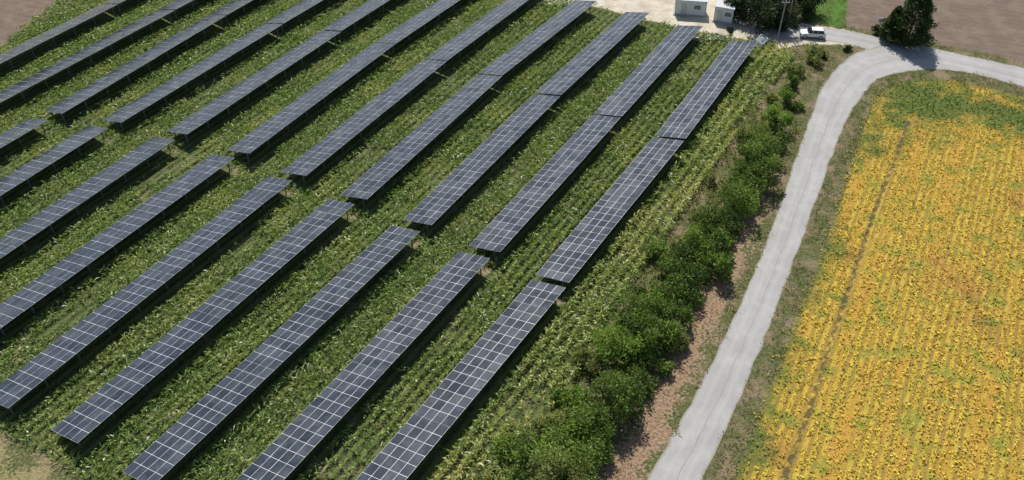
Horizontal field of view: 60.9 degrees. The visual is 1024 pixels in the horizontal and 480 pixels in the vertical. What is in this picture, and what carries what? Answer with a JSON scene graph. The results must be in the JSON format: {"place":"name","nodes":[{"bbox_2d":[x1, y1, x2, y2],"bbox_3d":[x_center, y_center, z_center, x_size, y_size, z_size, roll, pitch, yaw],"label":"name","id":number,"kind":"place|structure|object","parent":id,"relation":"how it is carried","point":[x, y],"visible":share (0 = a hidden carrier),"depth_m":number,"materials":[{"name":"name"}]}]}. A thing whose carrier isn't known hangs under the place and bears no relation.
{"place":"outdoors","nodes":[
{"label":"outdoors","id":0,"kind":"place"},
{"bbox_2d":[0,0,1023,479],"bbox_3d":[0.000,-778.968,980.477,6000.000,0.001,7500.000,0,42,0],"label":"ground","id":1,"kind":"structure","parent":0,"point":[994,28],"depth_m":110.67,"materials":[{"name":"green plant"}]},
{"bbox_2d":[0,118,47,147],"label":"solar panel row","id":2,"kind":"object","parent":1,"relation":"on","point":[17,131],"visible":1,"depth_m":127.66,"materials":[{"name":"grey glass"}]},
{"bbox_2d":[0,126,107,204],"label":"solar panel row","id":3,"kind":"object","parent":1,"relation":"on","point":[26,171],"visible":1,"depth_m":122.58,"materials":[{"name":"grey glass"}]},
{"bbox_2d":[0,4,117,67],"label":"solar panel row","id":4,"kind":"object","parent":1,"relation":"on","point":[43,37],"visible":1,"depth_m":149.36,"materials":[{"name":"grey glass"}]},
{"bbox_2d":[0,137,173,258],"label":"solar panel row","id":5,"kind":"object","parent":1,"relation":"on","point":[45,218],"visible":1,"depth_m":116.33,"materials":[{"name":"grey glass"}]},
{"bbox_2d":[0,10,173,112],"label":"solar panel row","id":6,"kind":"object","parent":1,"relation":"on","point":[51,70],"visible":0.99,"depth_m":143.77,"materials":[{"name":"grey glass"}]},
{"bbox_2d":[0,154,233,335],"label":"solar panel row","id":7,"kind":"object","parent":1,"relation":"on","point":[15,305],"visible":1,"depth_m":109.68,"materials":[{"name":"grey glass"}]},
{"bbox_2d":[104,0,139,11],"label":"solar panel row","id":8,"kind":"object","parent":1,"relation":"on","point":[118,2],"visible":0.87,"depth_m":157.94,"materials":[{"name":"grey glass"}]},
{"bbox_2d":[44,15,225,121],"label":"solar panel row","id":9,"kind":"object","parent":1,"relation":"on","point":[98,85],"visible":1,"depth_m":141.18,"materials":[{"name":"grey glass"}]},
{"bbox_2d":[0,177,291,413],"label":"solar panel row","id":10,"kind":"object","parent":1,"relation":"on","point":[20,383],"visible":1,"depth_m":102.41,"materials":[{"name":"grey glass"}]},
{"bbox_2d":[160,0,194,17],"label":"solar panel row","id":11,"kind":"object","parent":1,"relation":"on","point":[175,5],"visible":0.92,"depth_m":156.89,"materials":[{"name":"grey glass"}]},
{"bbox_2d":[103,23,282,130],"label":"solar panel row","id":12,"kind":"object","parent":1,"relation":"on","point":[136,106],"visible":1,"depth_m":139.12,"materials":[{"name":"grey glass"}]},
{"bbox_2d":[51,199,353,447],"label":"solar panel row","id":13,"kind":"object","parent":1,"relation":"on","point":[93,412],"visible":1,"depth_m":98.76,"materials":[{"name":"grey glass"}]},
{"bbox_2d":[210,0,261,23],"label":"solar panel row","id":14,"kind":"object","parent":1,"relation":"on","point":[229,8],"visible":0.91,"depth_m":156.20,"materials":[{"name":"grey glass"}]},
{"bbox_2d":[167,31,339,142],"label":"solar panel row","id":15,"kind":"object","parent":1,"relation":"on","point":[204,114],"visible":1,"depth_m":136.92,"materials":[{"name":"grey glass"}]},
{"bbox_2d":[122,226,419,479],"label":"solar panel row","id":16,"kind":"object","parent":1,"relation":"on","point":[177,441],"visible":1,"depth_m":94.96,"materials":[{"name":"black glass"}]},
{"bbox_2d":[265,0,329,31],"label":"solar panel row","id":17,"kind":"object","parent":1,"relation":"on","point":[292,12],"visible":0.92,"depth_m":154.94,"materials":[{"name":"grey glass"}]},
{"bbox_2d":[227,43,394,161],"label":"solar panel row","id":18,"kind":"object","parent":1,"relation":"on","point":[253,140],"visible":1,"depth_m":133.56,"materials":[{"name":"grey glass"}]},
{"bbox_2d":[322,0,397,39],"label":"solar panel row","id":19,"kind":"object","parent":1,"relation":"on","point":[353,16],"visible":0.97,"depth_m":153.87,"materials":[{"name":"grey glass"}]},
{"bbox_2d":[236,251,489,479],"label":"solar panel row","id":20,"kind":"object","parent":1,"relation":"on","point":[287,451],"visible":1,"depth_m":93.67,"materials":[{"name":"black glass"}]},
{"bbox_2d":[282,60,445,183],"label":"solar panel row","id":21,"kind":"object","parent":1,"relation":"on","point":[324,149],"visible":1,"depth_m":129.62,"materials":[{"name":"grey glass"}]},
{"bbox_2d":[0,0,766,479],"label":"crop plants","id":22,"kind":"object","parent":1,"relation":"on","point":[230,30],"visible":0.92,"depth_m":118.27,"materials":[{"name":"green plant"}]},
{"bbox_2d":[341,74,501,207],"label":"solar panel row","id":23,"kind":"object","parent":1,"relation":"on","point":[386,167],"visible":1,"depth_m":126.00,"materials":[{"name":"grey glass"}]},
{"bbox_2d":[376,0,467,51],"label":"solar panel row","id":24,"kind":"object","parent":1,"relation":"on","point":[413,24],"visible":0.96,"depth_m":152.25,"materials":[{"name":"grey glass"}]},
{"bbox_2d":[356,280,564,479],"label":"solar panel row","id":25,"kind":"object","parent":1,"relation":"on","point":[407,448],"visible":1,"depth_m":92.36,"materials":[{"name":"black glass"}]},
{"bbox_2d":[425,0,527,68],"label":"solar panel row","id":26,"kind":"object","parent":1,"relation":"on","point":[451,48],"visible":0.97,"depth_m":149.94,"materials":[{"name":"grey glass"}]},
{"bbox_2d":[403,94,559,232],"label":"solar panel row","id":27,"kind":"object","parent":1,"relation":"on","point":[435,204],"visible":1,"depth_m":121.95,"materials":[{"name":"grey glass"}]},
{"bbox_2d":[489,432,525,464],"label":"shrub","id":28,"kind":"object","parent":1,"relation":"on","point":[502,444],"visible":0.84,"depth_m":87.07,"materials":[{"name":"green plant"}]},
{"bbox_2d":[502,458,539,479],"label":"shrub","id":29,"kind":"object","parent":1,"relation":"on","point":[521,474],"visible":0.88,"depth_m":83.10,"materials":[{"name":"green plant"}]},
{"bbox_2d":[511,427,554,472],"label":"shrub","id":30,"kind":"object","parent":1,"relation":"on","point":[528,447],"visible":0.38,"depth_m":84.74,"materials":[{"name":"green plant"}]},
{"bbox_2d":[479,0,596,83],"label":"solar panel row","id":31,"kind":"object","parent":1,"relation":"on","point":[508,60],"visible":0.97,"depth_m":147.71,"materials":[{"name":"grey glass"}]},
{"bbox_2d":[532,416,552,438],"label":"shrub","id":32,"kind":"object","parent":1,"relation":"on","point":[535,425],"visible":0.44,"depth_m":89.18,"materials":[{"name":"green plant"}]},
{"bbox_2d":[469,115,619,259],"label":"solar panel row","id":33,"kind":"object","parent":1,"relation":"on","point":[499,232],"visible":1,"depth_m":117.93,"materials":[{"name":"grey glass"}]},
{"bbox_2d":[537,405,570,443],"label":"shrub","id":34,"kind":"object","parent":1,"relation":"on","point":[548,416],"visible":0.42,"depth_m":88.59,"materials":[{"name":"green plant"}]},
{"bbox_2d":[539,408,571,436],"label":"shrub","id":35,"kind":"object","parent":1,"relation":"on","point":[553,422],"visible":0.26,"depth_m":89.35,"materials":[{"name":"green plant"}]},
{"bbox_2d":[526,444,597,479],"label":"shrub","id":36,"kind":"object","parent":1,"relation":"on","point":[566,473],"visible":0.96,"depth_m":81.09,"materials":[{"name":"green plant"}]},
{"bbox_2d":[548,384,581,407],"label":"shrub","id":37,"kind":"object","parent":1,"relation":"on","point":[556,395],"visible":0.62,"depth_m":91.72,"materials":[{"name":"green plant"}]},
{"bbox_2d":[528,418,606,479],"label":"shrub","id":38,"kind":"object","parent":1,"relation":"on","point":[570,444],"visible":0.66,"depth_m":83.71,"materials":[{"name":"green plant"}]},
{"bbox_2d":[561,408,586,438],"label":"shrub","id":39,"kind":"object","parent":1,"relation":"on","point":[567,412],"visible":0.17,"depth_m":88.84,"materials":[{"name":"green plant"}]},
{"bbox_2d":[556,381,606,431],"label":"shrub","id":40,"kind":"object","parent":1,"relation":"on","point":[577,399],"visible":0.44,"depth_m":90.52,"materials":[{"name":"green plant"}]},
{"bbox_2d":[571,346,592,370],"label":"shrub","id":41,"kind":"object","parent":1,"relation":"on","point":[582,353],"visible":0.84,"depth_m":95.98,"materials":[{"name":"green plant"}]},
{"bbox_2d":[559,402,618,465],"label":"shrub","id":42,"kind":"object","parent":1,"relation":"on","point":[591,436],"visible":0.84,"depth_m":86.40,"materials":[{"name":"green plant"}]},
{"bbox_2d":[535,12,648,103],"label":"solar panel row","id":43,"kind":"object","parent":1,"relation":"on","point":[573,70],"visible":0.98,"depth_m":143.78,"materials":[{"name":"grey glass"}]},
{"bbox_2d":[582,353,616,387],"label":"shrub","id":44,"kind":"object","parent":1,"relation":"on","point":[595,365],"visible":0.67,"depth_m":94.64,"materials":[{"name":"green plant"}]},
{"bbox_2d":[597,437,614,467],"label":"shrub","id":45,"kind":"object","parent":1,"relation":"on","point":[610,452],"visible":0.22,"depth_m":86.91,"materials":[{"name":"green plant"}]},
{"bbox_2d":[536,137,682,286],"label":"solar panel row","id":46,"kind":"object","parent":1,"relation":"on","point":[573,253],"visible":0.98,"depth_m":113.74,"materials":[{"name":"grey glass"}]},
{"bbox_2d":[427,40,794,479],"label":"maize plants","id":47,"kind":"object","parent":1,"relation":"on","point":[720,150],"visible":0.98,"depth_m":105.29,"materials":[{"name":"green plant"}]},
{"bbox_2d":[580,368,646,423],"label":"shrub","id":48,"kind":"object","parent":1,"relation":"on","point":[613,394],"visible":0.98,"depth_m":88.97,"materials":[{"name":"green plant"}]},
{"bbox_2d":[589,323,656,368],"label":"shrub","id":49,"kind":"object","parent":1,"relation":"on","point":[606,350],"visible":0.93,"depth_m":95.25,"materials":[{"name":"green plant"}]},
{"bbox_2d":[605,359,656,402],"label":"shrub","id":50,"kind":"object","parent":1,"relation":"on","point":[634,377],"visible":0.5,"depth_m":93.05,"materials":[{"name":"green plant"}]},
{"bbox_2d":[626,283,647,306],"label":"shrub","id":51,"kind":"object","parent":1,"relation":"on","point":[641,289],"visible":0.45,"depth_m":103.36,"materials":[{"name":"green plant"}]},
{"bbox_2d":[610,287,669,331],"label":"shrub","id":52,"kind":"object","parent":1,"relation":"on","point":[645,307],"visible":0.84,"depth_m":99.01,"materials":[{"name":"green plant"}]},
{"bbox_2d":[632,376,658,395],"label":"shrub","id":53,"kind":"object","parent":1,"relation":"on","point":[654,380],"visible":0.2,"depth_m":94.14,"materials":[{"name":"green plant"}]},
{"bbox_2d":[594,25,702,124],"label":"solar panel row","id":54,"kind":"object","parent":1,"relation":"on","point":[634,86],"visible":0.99,"depth_m":139.72,"materials":[{"name":"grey glass"}]},
{"bbox_2d":[618,310,686,362],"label":"shrub","id":55,"kind":"object","parent":1,"relation":"on","point":[657,330],"visible":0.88,"depth_m":96.29,"materials":[{"name":"green plant"}]},
{"bbox_2d":[640,235,670,261],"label":"shrub","id":56,"kind":"object","parent":1,"relation":"on","point":[654,249],"visible":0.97,"depth_m":108.78,"materials":[{"name":"green plant"}]},
{"bbox_2d":[647,285,666,304],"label":"shrub","id":57,"kind":"object","parent":1,"relation":"on","point":[660,291],"visible":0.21,"depth_m":101.57,"materials":[{"name":"green plant"}]},
{"bbox_2d":[521,93,799,456],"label":"undergrowth","id":58,"kind":"object","parent":1,"relation":"on","point":[736,158],"visible":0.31,"depth_m":117.43,"materials":[{"name":"green plant"}]},
{"bbox_2d":[654,285,672,302],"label":"shrub","id":59,"kind":"object","parent":1,"relation":"on","point":[666,294],"visible":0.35,"depth_m":101.94,"materials":[{"name":"green plant"}]},
{"bbox_2d":[656,359,674,379],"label":"shrub","id":60,"kind":"object","parent":1,"relation":"on","point":[663,369],"visible":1,"depth_m":95.15,"materials":[{"name":"green plant"}]},
{"bbox_2d":[656,255,684,277],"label":"shrub","id":61,"kind":"object","parent":1,"relation":"on","point":[665,274],"visible":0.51,"depth_m":106.56,"materials":[{"name":"green plant"}]},
{"bbox_2d":[651,299,695,344],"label":"shrub","id":62,"kind":"object","parent":1,"relation":"on","point":[678,310],"visible":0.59,"depth_m":99.21,"materials":[{"name":"green plant"}]},
{"bbox_2d":[649,270,705,308],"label":"shrub","id":63,"kind":"object","parent":1,"relation":"on","point":[684,290],"visible":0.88,"depth_m":102.65,"materials":[{"name":"green plant"}]},
{"bbox_2d":[671,327,690,352],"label":"shrub","id":64,"kind":"object","parent":1,"relation":"on","point":[685,342],"visible":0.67,"depth_m":97.78,"materials":[{"name":"green plant"}]},
{"bbox_2d":[655,240,714,286],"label":"shrub","id":65,"kind":"object","parent":1,"relation":"on","point":[694,268],"visible":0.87,"depth_m":105.94,"materials":[{"name":"green plant"}]},
{"bbox_2d":[668,222,709,252],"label":"shrub","id":66,"kind":"object","parent":1,"relation":"on","point":[694,235],"visible":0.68,"depth_m":108.68,"materials":[{"name":"green plant"}]},
{"bbox_2d":[673,0,707,17],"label":"transformer cabin","id":67,"kind":"object","parent":1,"relation":"on","point":[694,8],"visible":1,"depth_m":156.52,"materials":[{"name":"metal"}]},
{"bbox_2d":[687,205,705,221],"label":"shrub","id":68,"kind":"object","parent":1,"relation":"on","point":[698,207],"visible":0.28,"depth_m":114.89,"materials":[{"name":"green plant"}]},
{"bbox_2d":[690,210,715,233],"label":"shrub","id":69,"kind":"object","parent":1,"relation":"on","point":[703,220],"visible":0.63,"depth_m":111.99,"materials":[{"name":"green plant"}]},
{"bbox_2d":[655,41,756,139],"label":"solar panel row","id":70,"kind":"object","parent":1,"relation":"on","point":[682,121],"visible":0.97,"depth_m":135.50,"materials":[{"name":"glass"}]},
{"bbox_2d":[705,171,716,186],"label":"shrub","id":71,"kind":"object","parent":1,"relation":"on","point":[710,175],"visible":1,"depth_m":120.08,"materials":[{"name":"green plant"}]},
{"bbox_2d":[692,33,732,41],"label":"rubble pile","id":72,"kind":"object","parent":1,"relation":"on","point":[698,38],"visible":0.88,"depth_m":150.67,"materials":[{"name":"stone"}]},
{"bbox_2d":[696,240,735,282],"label":"shrub","id":73,"kind":"object","parent":1,"relation":"on","point":[723,266],"visible":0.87,"depth_m":105.64,"materials":[{"name":"green plant"}]},
{"bbox_2d":[697,222,736,263],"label":"shrub","id":74,"kind":"object","parent":1,"relation":"on","point":[717,238],"visible":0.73,"depth_m":108.44,"materials":[{"name":"green plant"}]},
{"bbox_2d":[699,201,739,236],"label":"shrub","id":75,"kind":"object","parent":1,"relation":"on","point":[730,219],"visible":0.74,"depth_m":111.82,"materials":[{"name":"green plant"}]},
{"bbox_2d":[712,0,735,24],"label":"transformer cabin","id":76,"kind":"object","parent":1,"relation":"on","point":[723,13],"visible":0.99,"depth_m":154.45,"materials":[{"name":"metal"}]},
{"bbox_2d":[718,233,736,249],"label":"shrub","id":77,"kind":"object","parent":1,"relation":"on","point":[729,237],"visible":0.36,"depth_m":110.62,"materials":[{"name":"green plant"}]},
{"bbox_2d":[726,26,733,33],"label":"bush","id":78,"kind":"object","parent":1,"relation":"on","point":[730,29],"visible":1,"depth_m":152.50,"materials":[{"name":"green plant"}]},
{"bbox_2d":[728,221,745,236],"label":"shrub","id":79,"kind":"object","parent":1,"relation":"on","point":[738,228],"visible":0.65,"depth_m":112.18,"materials":[{"name":"green plant"}]},
{"bbox_2d":[714,180,760,218],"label":"shrub","id":80,"kind":"object","parent":1,"relation":"on","point":[739,199],"visible":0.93,"depth_m":113.29,"materials":[{"name":"green plant"}]},
{"bbox_2d":[723,0,759,19],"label":"tree","id":81,"kind":"object","parent":1,"relation":"on","point":[737,10],"visible":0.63,"depth_m":154.06,"materials":[{"name":"green plant"}]},
{"bbox_2d":[719,169,767,204],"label":"shrub","id":82,"kind":"object","parent":1,"relation":"on","point":[743,178],"visible":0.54,"depth_m":116.13,"materials":[{"name":"green plant"}]},
{"bbox_2d":[735,125,753,143],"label":"shrub","id":83,"kind":"object","parent":1,"relation":"on","point":[739,135],"visible":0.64,"depth_m":126.63,"materials":[{"name":"green plant"}]},
{"bbox_2d":[729,138,768,182],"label":"shrub","id":84,"kind":"object","parent":1,"relation":"on","point":[753,154],"visible":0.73,"depth_m":119.76,"materials":[{"name":"green plant"}]},
{"bbox_2d":[738,0,780,33],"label":"tree","id":85,"kind":"object","parent":1,"relation":"on","point":[764,9],"visible":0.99,"depth_m":150.63,"materials":[{"name":"green plant"}]},
{"bbox_2d":[744,120,774,148],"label":"shrub","id":86,"kind":"object","parent":1,"relation":"on","point":[762,135],"visible":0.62,"depth_m":126.41,"materials":[{"name":"green plant"}]},
{"bbox_2d":[743,152,784,193],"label":"shrub","id":87,"kind":"object","parent":1,"relation":"on","point":[770,162],"visible":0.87,"depth_m":117.85,"materials":[{"name":"green plant"}]},
{"bbox_2d":[754,34,774,48],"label":"tarpaulin heap","id":88,"kind":"object","parent":1,"relation":"on","point":[762,39],"visible":0.75,"depth_m":148.77,"materials":[{"name":"white plastic"}]},
{"bbox_2d":[744,136,787,167],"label":"shrub","id":89,"kind":"object","parent":1,"relation":"on","point":[773,148],"visible":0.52,"depth_m":121.89,"materials":[{"name":"green plant"}]},
{"bbox_2d":[513,0,1023,479],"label":"verge grass","id":90,"kind":"structure","parent":1,"relation":"on","point":[815,217],"depth_m":120.16,"materials":[{"name":"green plant"}]},
{"bbox_2d":[766,93,779,103],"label":"shrub","id":91,"kind":"object","parent":1,"relation":"on","point":[772,97],"visible":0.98,"depth_m":135.62,"materials":[{"name":"green plant"}]},
{"bbox_2d":[760,101,796,131],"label":"shrub","id":92,"kind":"object","parent":1,"relation":"on","point":[787,118],"visible":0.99,"depth_m":129.44,"materials":[{"name":"green plant"}]},
{"bbox_2d":[768,130,790,144],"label":"shrub","id":93,"kind":"object","parent":1,"relation":"on","point":[782,135],"visible":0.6,"depth_m":126.17,"materials":[{"name":"green plant"}]},
{"bbox_2d":[777,0,789,40],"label":"utility pole","id":94,"kind":"object","parent":1,"relation":"on","point":[785,2],"visible":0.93,"depth_m":147.95,"materials":[{"name":"concrete"}]},
{"bbox_2d":[769,0,800,31],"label":"tree","id":95,"kind":"object","parent":1,"relation":"on","point":[777,22],"visible":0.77,"depth_m":150.90,"materials":[{"name":"green plant"}]},
{"bbox_2d":[777,84,795,106],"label":"shrub","id":96,"kind":"object","parent":1,"relation":"on","point":[788,94],"visible":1,"depth_m":134.15,"materials":[{"name":"green plant"}]},
{"bbox_2d":[785,70,800,90],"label":"shrub","id":97,"kind":"object","parent":1,"relation":"on","point":[794,80],"visible":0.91,"depth_m":138.45,"materials":[{"name":"green plant"}]},
{"bbox_2d":[786,61,805,78],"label":"shrub","id":98,"kind":"object","parent":1,"relation":"on","point":[795,68],"visible":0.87,"depth_m":141.62,"materials":[{"name":"green plant"}]},
{"bbox_2d":[790,100,805,113],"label":"shrub","id":99,"kind":"object","parent":1,"relation":"on","point":[794,109],"visible":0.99,"depth_m":134.18,"materials":[{"name":"green plant"}]},
{"bbox_2d":[793,0,827,21],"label":"tree","id":100,"kind":"object","parent":1,"relation":"on","point":[808,6],"visible":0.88,"depth_m":155.20,"materials":[{"name":"green plant"}]},
{"bbox_2d":[805,41,823,68],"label":"shrub","id":101,"kind":"object","parent":1,"relation":"on","point":[813,58],"visible":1,"depth_m":144.41,"materials":[{"name":"green plant"}]},
{"bbox_2d":[721,76,1023,479],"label":"soybean plants","id":102,"kind":"object","parent":1,"relation":"on","point":[916,322],"visible":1,"depth_m":104.32,"materials":[{"name":"yellow plant"}]},
{"bbox_2d":[871,24,880,34],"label":"bush","id":103,"kind":"object","parent":1,"relation":"on","point":[875,27],"visible":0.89,"depth_m":151.98,"materials":[{"name":"green plant"}]},
{"bbox_2d":[877,5,905,43],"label":"conifer tree","id":104,"kind":"object","parent":1,"relation":"on","point":[890,22],"visible":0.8,"depth_m":148.87,"materials":[{"name":"green plant"}]},
{"bbox_2d":[883,0,939,47],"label":"conifer tree","id":105,"kind":"object","parent":1,"relation":"on","point":[923,25],"visible":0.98,"depth_m":146.18,"materials":[{"name":"green plant"}]},
{"bbox_2d":[647,44,1023,479],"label":"road","id":106,"kind":"structure","parent":0,"point":[689,452],"depth_m":111.76,"materials":[{"name":"grey concrete"}]},
{"bbox_2d":[777,25,926,48],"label":"access road","id":107,"kind":"structure","parent":0,"point":[863,40],"depth_m":151.53,"materials":[{"name":"grey concrete"}]},
{"bbox_2d":[799,27,825,38],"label":"parked car","id":108,"kind":"object","parent":107,"relation":"on","point":[819,32],"visible":1,"depth_m":150.75,"materials":[{"name":"white paint"}]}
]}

